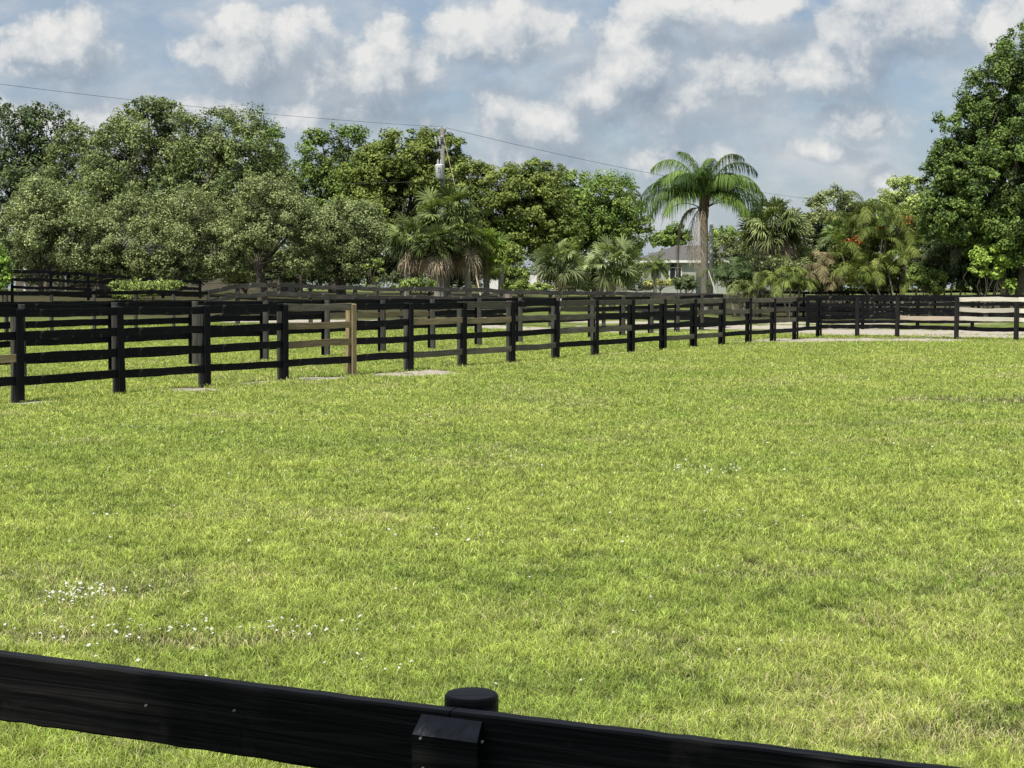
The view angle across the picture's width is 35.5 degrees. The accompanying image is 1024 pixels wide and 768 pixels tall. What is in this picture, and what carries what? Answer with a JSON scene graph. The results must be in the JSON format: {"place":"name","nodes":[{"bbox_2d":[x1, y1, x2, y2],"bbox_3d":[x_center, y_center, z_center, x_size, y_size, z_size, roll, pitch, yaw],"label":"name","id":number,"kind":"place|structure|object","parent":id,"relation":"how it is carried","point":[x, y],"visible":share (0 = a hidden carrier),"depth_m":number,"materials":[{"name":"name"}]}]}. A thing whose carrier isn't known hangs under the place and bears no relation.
{"place":"outdoors","nodes":[
{"label":"outdoors","id":0,"kind":"place"},
{"bbox_2d":[0,289,1023,767],"bbox_3d":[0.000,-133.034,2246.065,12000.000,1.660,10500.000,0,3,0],"label":"ground","id":1,"kind":"structure","parent":0,"point":[608,323],"depth_m":11.33,"materials":[{"name":"green plant"}]},
{"bbox_2d":[0,243,14,301],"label":"bush","id":2,"kind":"object","parent":1,"relation":"on","point":[6,275],"visible":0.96,"depth_m":83.61,"materials":[{"name":"green plant"}]},
{"bbox_2d":[23,265,27,290],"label":"white post","id":3,"kind":"object","parent":1,"relation":"on","point":[25,283],"visible":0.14,"depth_m":111.67,"materials":[{"name":"white"}]},
{"bbox_2d":[0,97,86,250],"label":"tall tree","id":4,"kind":"object","parent":1,"relation":"on","point":[9,172],"visible":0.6,"depth_m":129.88,"materials":[{"name":"green plant"}]},
{"bbox_2d":[0,176,117,295],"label":"tree","id":5,"kind":"object","parent":1,"relation":"on","point":[39,233],"visible":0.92,"depth_m":93.86,"materials":[{"name":"green plant"}]},
{"bbox_2d":[11,120,126,290],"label":"tall tree","id":6,"kind":"object","parent":1,"relation":"on","point":[51,173],"visible":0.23,"depth_m":122.17,"materials":[{"name":"green plant"}]},
{"bbox_2d":[0,289,207,340],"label":"fence","id":7,"kind":"object","parent":1,"relation":"on","point":[51,292],"visible":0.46,"depth_m":58.12,"materials":[{"name":"black paint"}]},
{"bbox_2d":[11,270,201,301],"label":"fence","id":8,"kind":"object","parent":1,"relation":"on","point":[50,280],"visible":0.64,"depth_m":87.47,"materials":[{"name":"black paint"}]},
{"bbox_2d":[68,188,158,289],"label":"tree","id":9,"kind":"object","parent":1,"relation":"on","point":[116,252],"visible":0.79,"depth_m":94.87,"materials":[{"name":"green plant"}]},
{"bbox_2d":[107,277,186,299],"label":"hedge","id":10,"kind":"object","parent":1,"relation":"on","point":[123,285],"visible":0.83,"depth_m":87.45,"materials":[{"name":"green plant"}]},
{"bbox_2d":[16,240,298,290],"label":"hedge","id":11,"kind":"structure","parent":1,"relation":"on","point":[203,288],"depth_m":127.77,"materials":[{"name":"green plant"}]},
{"bbox_2d":[69,94,302,290],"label":"tall tree","id":12,"kind":"object","parent":1,"relation":"on","point":[182,163],"visible":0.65,"depth_m":113.39,"materials":[{"name":"green plant"}]},
{"bbox_2d":[122,180,251,290],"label":"tree","id":13,"kind":"object","parent":1,"relation":"on","point":[180,242],"visible":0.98,"depth_m":93.94,"materials":[{"name":"green plant"}]},
{"bbox_2d":[10,248,391,290],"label":"bush","id":14,"kind":"object","parent":1,"relation":"on","point":[270,277],"visible":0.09,"depth_m":111.44,"materials":[{"name":"green plant"}]},
{"bbox_2d":[226,272,255,293],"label":"bush","id":15,"kind":"object","parent":1,"relation":"on","point":[241,279],"visible":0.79,"depth_m":95.52,"materials":[{"name":"green plant"}]},
{"bbox_2d":[239,122,290,282],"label":"tall tree","id":16,"kind":"object","parent":1,"relation":"on","point":[275,131],"visible":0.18,"depth_m":122.70,"materials":[{"name":"green plant"}]},
{"bbox_2d":[214,170,330,300],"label":"tree","id":17,"kind":"object","parent":1,"relation":"on","point":[260,220],"visible":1,"depth_m":93.05,"materials":[{"name":"green plant"}]},
{"bbox_2d":[209,200,344,297],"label":"tree","id":18,"kind":"object","parent":1,"relation":"on","point":[296,277],"visible":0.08,"depth_m":100.42,"materials":[{"name":"green plant"}]},
{"bbox_2d":[294,195,393,299],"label":"tree","id":19,"kind":"object","parent":1,"relation":"on","point":[357,255],"visible":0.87,"depth_m":95.94,"materials":[{"name":"green plant"}]},
{"bbox_2d":[287,120,412,292],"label":"tall tree","id":20,"kind":"object","parent":1,"relation":"on","point":[324,177],"visible":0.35,"depth_m":120.50,"materials":[{"name":"green plant"}]},
{"bbox_2d":[0,294,725,375],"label":"alley fence","id":21,"kind":"object","parent":1,"relation":"on","point":[262,318],"visible":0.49,"depth_m":40.70,"materials":[{"name":"black paint"}]},
{"bbox_2d":[360,257,386,295],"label":"bush","id":22,"kind":"object","parent":1,"relation":"on","point":[378,263],"visible":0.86,"depth_m":89.72,"materials":[{"name":"green plant"}]},
{"bbox_2d":[335,124,471,294],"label":"tall tree","id":23,"kind":"object","parent":1,"relation":"on","point":[376,166],"visible":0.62,"depth_m":109.92,"materials":[{"name":"green plant"}]},
{"bbox_2d":[382,210,435,295],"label":"fan palm","id":24,"kind":"object","parent":1,"relation":"on","point":[401,240],"visible":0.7,"depth_m":90.24,"materials":[{"name":"green plant"}]},
{"bbox_2d":[0,297,821,402],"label":"paddock fence","id":25,"kind":"object","parent":1,"relation":"on","point":[17,358],"visible":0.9,"depth_m":33.16,"materials":[{"name":"black paint"}]},
{"bbox_2d":[396,277,436,295],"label":"bush","id":26,"kind":"object","parent":1,"relation":"on","point":[413,282],"visible":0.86,"depth_m":83.56,"materials":[{"name":"green plant"}]},
{"bbox_2d":[409,222,464,295],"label":"fan palm","id":27,"kind":"object","parent":1,"relation":"on","point":[438,261],"visible":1,"depth_m":88.86,"materials":[{"name":"green plant"}]},
{"bbox_2d":[361,249,516,295],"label":"bush","id":28,"kind":"object","parent":1,"relation":"on","point":[389,267],"visible":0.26,"depth_m":96.40,"materials":[{"name":"green plant"}]},
{"bbox_2d":[413,184,482,296],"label":"fan palm","id":29,"kind":"object","parent":1,"relation":"on","point":[431,201],"visible":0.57,"depth_m":90.97,"materials":[{"name":"green plant"}]},
{"bbox_2d":[434,127,480,295],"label":"utility pole","id":30,"kind":"object","parent":1,"relation":"on","point":[440,171],"visible":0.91,"depth_m":95.11,"materials":[{"name":"grey wood"}]},
{"bbox_2d":[2,84,437,126],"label":"power line","id":31,"kind":"object","parent":30,"relation":"attached to","point":[213,108],"visible":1,"depth_m":79.95,"materials":[{"name":"metal"}]},
{"bbox_2d":[4,165,437,183],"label":"power line","id":32,"kind":"object","parent":30,"relation":"attached to","point":[210,181],"visible":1,"depth_m":84.23,"materials":[{"name":"black metal"}]},
{"bbox_2d":[448,128,806,198],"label":"power line","id":33,"kind":"object","parent":30,"relation":"attached to","point":[583,159],"visible":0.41,"depth_m":105.30,"materials":[{"name":"metal"}]},
{"bbox_2d":[435,211,492,296],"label":"fan palm","id":34,"kind":"object","parent":1,"relation":"on","point":[463,263],"visible":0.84,"depth_m":90.36,"materials":[{"name":"green plant"}]},
{"bbox_2d":[208,283,720,325],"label":"fence","id":35,"kind":"object","parent":1,"relation":"on","point":[265,294],"visible":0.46,"depth_m":68.24,"materials":[{"name":"black paint"}]},
{"bbox_2d":[0,650,962,767],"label":"fence","id":36,"kind":"object","parent":1,"relation":"on","point":[468,727],"visible":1,"depth_m":3.31,"materials":[{"name":"black paint"}]},
{"bbox_2d":[470,227,511,296],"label":"fan palm","id":37,"kind":"object","parent":1,"relation":"on","point":[497,246],"visible":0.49,"depth_m":92.49,"materials":[{"name":"green plant"}]},
{"bbox_2d":[490,280,497,288],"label":"garden wall","id":38,"kind":"structure","parent":1,"relation":"on","point":[494,285],"depth_m":149.72,"materials":[{"name":"white paint"}]},
{"bbox_2d":[2,230,990,290],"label":"distant woods","id":39,"kind":"object","parent":1,"relation":"on","point":[393,285],"visible":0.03,"depth_m":231.94,"materials":[{"name":"green plant"}]},
{"bbox_2d":[484,254,515,297],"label":"fan palm","id":40,"kind":"object","parent":1,"relation":"on","point":[500,272],"visible":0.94,"depth_m":91.63,"materials":[{"name":"green plant"}]},
{"bbox_2d":[4,384,1018,684],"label":"clover flowers","id":41,"kind":"object","parent":1,"relation":"on","point":[302,528],"visible":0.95,"depth_m":9.30,"materials":[{"name":"white plant"}]},
{"bbox_2d":[438,156,591,297],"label":"tall tree","id":42,"kind":"object","parent":1,"relation":"on","point":[540,205],"visible":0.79,"depth_m":106.24,"materials":[{"name":"green plant"}]},
{"bbox_2d":[502,244,555,297],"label":"bush","id":43,"kind":"object","parent":1,"relation":"on","point":[522,275],"visible":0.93,"depth_m":91.56,"materials":[{"name":"green plant"}]},
{"bbox_2d":[528,273,552,290],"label":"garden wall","id":44,"kind":"structure","parent":1,"relation":"on","point":[533,280],"depth_m":151.68,"materials":[{"name":"white paint"}]},
{"bbox_2d":[530,160,551,281],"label":"distant palm","id":45,"kind":"object","parent":1,"relation":"on","point":[536,167],"visible":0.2,"depth_m":148.95,"materials":[{"name":"green plant"}]},
{"bbox_2d":[528,238,591,306],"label":"fan palm","id":46,"kind":"object","parent":1,"relation":"on","point":[559,273],"visible":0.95,"depth_m":95.25,"materials":[{"name":"green plant"}]},
{"bbox_2d":[543,169,656,296],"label":"tall tree","id":47,"kind":"object","parent":1,"relation":"on","point":[615,216],"visible":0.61,"depth_m":111.98,"materials":[{"name":"green plant"}]},
{"bbox_2d":[563,254,644,296],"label":"bush","id":48,"kind":"object","parent":1,"relation":"on","point":[587,287],"visible":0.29,"depth_m":109.53,"materials":[{"name":"green plant"}]},
{"bbox_2d":[581,233,644,306],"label":"fan palm","id":49,"kind":"object","parent":1,"relation":"on","point":[612,273],"visible":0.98,"depth_m":94.33,"materials":[{"name":"green plant"}]},
{"bbox_2d":[612,186,642,291],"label":"distant palm","id":50,"kind":"object","parent":1,"relation":"on","point":[630,192],"visible":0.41,"depth_m":148.41,"materials":[{"name":"green plant"}]},
{"bbox_2d":[569,277,700,291],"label":"bush","id":51,"kind":"object","parent":1,"relation":"on","point":[644,287],"visible":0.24,"depth_m":150.61,"materials":[{"name":"green plant"}]},
{"bbox_2d":[636,248,670,291],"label":"palm tree","id":52,"kind":"object","parent":1,"relation":"on","point":[654,266],"visible":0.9,"depth_m":139.53,"materials":[{"name":"green plant"}]},
{"bbox_2d":[643,277,676,292],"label":"bush","id":53,"kind":"object","parent":1,"relation":"on","point":[660,282],"visible":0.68,"depth_m":149.48,"materials":[{"name":"green plant"}]},
{"bbox_2d":[650,221,692,247],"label":"distant tree","id":54,"kind":"object","parent":1,"relation":"on","point":[668,236],"visible":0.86,"depth_m":183.64,"materials":[{"name":"green plant"}]},
{"bbox_2d":[670,273,697,292],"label":"bush","id":55,"kind":"object","parent":1,"relation":"on","point":[685,280],"visible":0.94,"depth_m":95.56,"materials":[{"name":"green plant"}]},
{"bbox_2d":[563,245,814,293],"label":"house","id":56,"kind":"structure","parent":1,"relation":"on","point":[684,267],"depth_m":159.29,"materials":[{"name":"grey paint"}]},
{"bbox_2d":[669,263,681,278],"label":"window","id":57,"kind":"structure","parent":56,"relation":"in","point":[673,267],"depth_m":157.32,"materials":[{"name":"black glass"}]},
{"bbox_2d":[633,152,768,309],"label":"queen palm","id":58,"kind":"object","parent":1,"relation":"on","point":[703,184],"visible":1,"depth_m":87.08,"materials":[{"name":"green plant"}]},
{"bbox_2d":[709,223,712,309],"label":"concrete post","id":59,"kind":"object","parent":1,"relation":"on","point":[711,251],"visible":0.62,"depth_m":91.64,"materials":[{"name":"grey concrete"}]},
{"bbox_2d":[708,270,716,293],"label":"prop stick","id":60,"kind":"object","parent":1,"relation":"on","point":[712,282],"visible":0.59,"depth_m":83.81,"materials":[{"name":"wood"}]},
{"bbox_2d":[708,225,741,244],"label":"distant tree","id":61,"kind":"object","parent":1,"relation":"on","point":[730,229],"visible":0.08,"depth_m":176.81,"materials":[{"name":"green plant"}]},
{"bbox_2d":[701,257,763,315],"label":"areca palm","id":62,"kind":"object","parent":1,"relation":"on","point":[725,271],"visible":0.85,"depth_m":85.79,"materials":[{"name":"green plant"}]},
{"bbox_2d":[726,271,775,316],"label":"areca palm","id":63,"kind":"object","parent":1,"relation":"on","point":[749,288],"visible":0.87,"depth_m":84.43,"materials":[{"name":"green plant"}]},
{"bbox_2d":[708,233,821,303],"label":"bush","id":64,"kind":"object","parent":1,"relation":"on","point":[724,238],"visible":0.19,"depth_m":101.19,"materials":[{"name":"green plant"}]},
{"bbox_2d":[717,249,821,308],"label":"bush","id":65,"kind":"object","parent":1,"relation":"on","point":[762,265],"visible":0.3,"depth_m":89.38,"materials":[{"name":"green plant"}]},
{"bbox_2d":[734,195,812,297],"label":"fan palm","id":66,"kind":"object","parent":1,"relation":"on","point":[775,238],"visible":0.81,"depth_m":94.88,"materials":[{"name":"green plant"}]},
{"bbox_2d":[759,265,820,316],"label":"areca palm","id":67,"kind":"object","parent":1,"relation":"on","point":[793,279],"visible":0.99,"depth_m":83.24,"materials":[{"name":"green plant"}]},
{"bbox_2d":[800,245,855,315],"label":"areca palm","id":68,"kind":"object","parent":1,"relation":"on","point":[823,274],"visible":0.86,"depth_m":84.26,"materials":[{"name":"green plant"}]},
{"bbox_2d":[793,182,872,302],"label":"bushy tree","id":69,"kind":"object","parent":1,"relation":"on","point":[814,215],"visible":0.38,"depth_m":96.95,"materials":[{"name":"green plant"}]},
{"bbox_2d":[817,217,859,302],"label":"fan palm","id":70,"kind":"object","parent":1,"relation":"on","point":[826,237],"visible":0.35,"depth_m":89.62,"materials":[{"name":"green plant"}]},
{"bbox_2d":[800,260,916,302],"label":"bush","id":71,"kind":"object","parent":1,"relation":"on","point":[868,287],"visible":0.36,"depth_m":85.27,"materials":[{"name":"green plant"}]},
{"bbox_2d":[817,191,933,311],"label":"areca palm","id":72,"kind":"object","parent":1,"relation":"on","point":[864,215],"visible":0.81,"depth_m":85.34,"materials":[{"name":"green plant"}]},
{"bbox_2d":[824,203,939,311],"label":"flame tree","id":73,"kind":"object","parent":1,"relation":"on","point":[847,235],"visible":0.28,"depth_m":86.85,"materials":[{"name":"green plant"}]},
{"bbox_2d":[829,242,947,315],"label":"areca palm","id":74,"kind":"object","parent":1,"relation":"on","point":[888,265],"visible":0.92,"depth_m":83.49,"materials":[{"name":"green plant"}]},
{"bbox_2d":[758,289,1023,316],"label":"farther fence","id":75,"kind":"object","parent":1,"relation":"on","point":[803,304],"visible":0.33,"depth_m":84.58,"materials":[{"name":"black paint"}]},
{"bbox_2d":[865,174,932,302],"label":"bushy tree","id":76,"kind":"object","parent":1,"relation":"on","point":[909,197],"visible":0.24,"depth_m":102.93,"materials":[{"name":"green plant"}]},
{"bbox_2d":[806,294,1023,328],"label":"track fence","id":77,"kind":"object","parent":1,"relation":"on","point":[918,304],"visible":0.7,"depth_m":69.82,"materials":[{"name":"black paint"}]},
{"bbox_2d":[822,296,1023,339],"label":"paddock fence","id":78,"kind":"object","parent":1,"relation":"on","point":[1016,329],"visible":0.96,"depth_m":58.20,"materials":[{"name":"black paint"}]},
{"bbox_2d":[905,262,948,315],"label":"bush","id":79,"kind":"object","parent":1,"relation":"on","point":[922,279],"visible":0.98,"depth_m":81.59,"materials":[{"name":"green plant"}]},
{"bbox_2d":[912,227,971,315],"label":"areca palm","id":80,"kind":"object","parent":1,"relation":"on","point":[941,262],"visible":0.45,"depth_m":82.69,"materials":[{"name":"green plant"}]},
{"bbox_2d":[903,20,1023,317],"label":"giant tree","id":81,"kind":"object","parent":1,"relation":"on","point":[965,208],"visible":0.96,"depth_m":78.42,"materials":[{"name":"green plant"}]},
{"bbox_2d":[919,228,1019,316],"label":"bushy tree","id":82,"kind":"object","parent":1,"relation":"on","point":[959,269],"visible":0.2,"depth_m":82.62,"materials":[{"name":"green plant"}]},
{"bbox_2d":[963,243,1017,316],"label":"bush","id":83,"kind":"object","parent":1,"relation":"on","point":[982,258],"visible":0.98,"depth_m":78.61,"materials":[{"name":"green plant"}]},
{"bbox_2d":[0,0,1023,288],"label":"sky","id":84,"kind":"structure","parent":0,"point":[813,95],"materials":[{"name":"blue"}]}
]}

